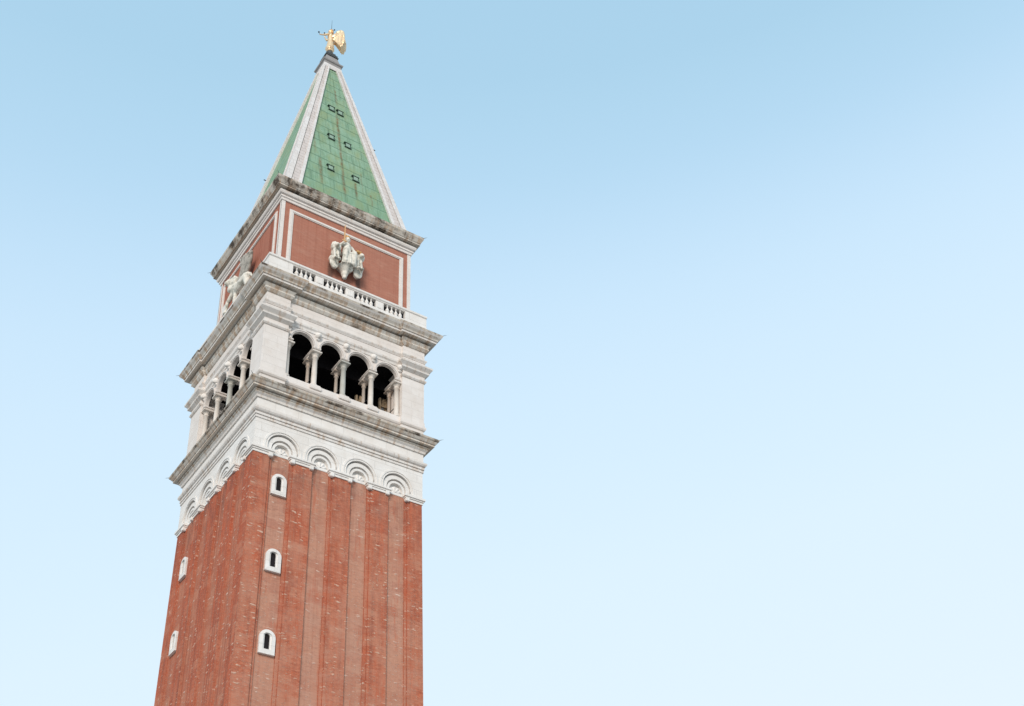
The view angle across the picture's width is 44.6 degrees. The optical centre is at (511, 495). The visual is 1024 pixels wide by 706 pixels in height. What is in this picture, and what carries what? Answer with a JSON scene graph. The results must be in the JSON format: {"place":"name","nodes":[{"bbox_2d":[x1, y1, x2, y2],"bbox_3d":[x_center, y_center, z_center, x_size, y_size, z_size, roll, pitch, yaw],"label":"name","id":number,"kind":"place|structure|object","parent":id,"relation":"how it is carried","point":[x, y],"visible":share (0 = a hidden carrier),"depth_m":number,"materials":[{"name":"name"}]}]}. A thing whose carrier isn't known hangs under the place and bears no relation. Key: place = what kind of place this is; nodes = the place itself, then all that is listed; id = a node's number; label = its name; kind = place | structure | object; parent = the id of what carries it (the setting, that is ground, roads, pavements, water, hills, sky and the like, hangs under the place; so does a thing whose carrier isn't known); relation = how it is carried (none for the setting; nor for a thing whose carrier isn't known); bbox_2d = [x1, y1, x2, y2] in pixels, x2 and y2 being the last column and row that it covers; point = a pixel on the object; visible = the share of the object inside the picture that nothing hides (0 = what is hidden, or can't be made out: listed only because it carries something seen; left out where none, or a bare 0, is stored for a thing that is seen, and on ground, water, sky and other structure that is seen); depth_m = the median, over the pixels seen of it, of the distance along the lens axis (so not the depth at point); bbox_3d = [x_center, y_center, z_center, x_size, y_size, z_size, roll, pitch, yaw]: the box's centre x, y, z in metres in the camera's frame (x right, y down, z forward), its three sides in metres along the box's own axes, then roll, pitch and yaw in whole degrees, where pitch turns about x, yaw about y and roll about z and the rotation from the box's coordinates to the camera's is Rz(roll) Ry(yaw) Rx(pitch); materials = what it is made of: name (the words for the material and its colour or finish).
{"place":"outdoors","nodes":[
{"label":"outdoors","id":0,"kind":"place"},
{"bbox_2d":[154,50,445,705],"bbox_3d":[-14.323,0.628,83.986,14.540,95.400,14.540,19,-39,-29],"label":"bell tower","id":1,"kind":"structure","parent":0,"point":[296,476],"depth_m":80.43,"materials":[{"name":"red brick"}]},
{"bbox_2d":[168,631,177,656],"bbox_3d":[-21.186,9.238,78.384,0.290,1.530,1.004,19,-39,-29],"label":"window","id":2,"kind":"structure","parent":1,"relation":"in","point":[173,642],"depth_m":78.19,"materials":[{"name":"white stone"}]},
{"bbox_2d":[178,557,187,581],"bbox_3d":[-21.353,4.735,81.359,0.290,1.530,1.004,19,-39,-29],"label":"window","id":3,"kind":"structure","parent":1,"relation":"in","point":[183,567],"depth_m":81.16,"materials":[{"name":"white stone"}]},
{"bbox_2d":[222,250,252,315],"bbox_3d":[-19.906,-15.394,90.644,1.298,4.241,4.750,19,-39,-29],"label":"winged lion sculpture","id":4,"kind":"object","parent":1,"relation":"attached to","point":[235,284],"visible":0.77,"depth_m":90.53,"materials":[{"name":"stone"}]},
{"bbox_2d":[257,629,275,656],"bbox_3d":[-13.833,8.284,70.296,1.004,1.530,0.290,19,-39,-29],"label":"window","id":5,"kind":"structure","parent":1,"relation":"in","point":[266,638],"depth_m":70.19,"materials":[{"name":"white stone"}]},
{"bbox_2d":[264,549,280,574],"bbox_3d":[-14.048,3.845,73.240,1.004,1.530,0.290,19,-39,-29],"label":"window","id":6,"kind":"structure","parent":1,"relation":"in","point":[272,562],"depth_m":73.13,"materials":[{"name":"white stone"}]},
{"bbox_2d":[270,474,286,498],"bbox_3d":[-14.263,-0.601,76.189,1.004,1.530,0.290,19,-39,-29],"label":"window","id":7,"kind":"structure","parent":1,"relation":"in","point":[278,486],"depth_m":76.08,"materials":[{"name":"white stone"}]},
{"bbox_2d":[318,28,345,54],"bbox_3d":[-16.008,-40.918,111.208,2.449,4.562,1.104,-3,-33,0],"label":"angel statue","id":8,"kind":"object","parent":1,"relation":"on","point":[337,39],"visible":1,"depth_m":110.61,"materials":[{"name":"gold metal"}]},
{"bbox_2d":[329,225,364,279],"bbox_3d":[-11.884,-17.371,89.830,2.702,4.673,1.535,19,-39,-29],"label":"justice sculpture","id":9,"kind":"object","parent":1,"relation":"attached to","point":[353,260],"visible":1,"depth_m":89.05,"materials":[{"name":"stone"}]},
{"bbox_2d":[0,0,1023,705],"label":"sky","id":10,"kind":"structure","parent":0,"point":[723,391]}
]}

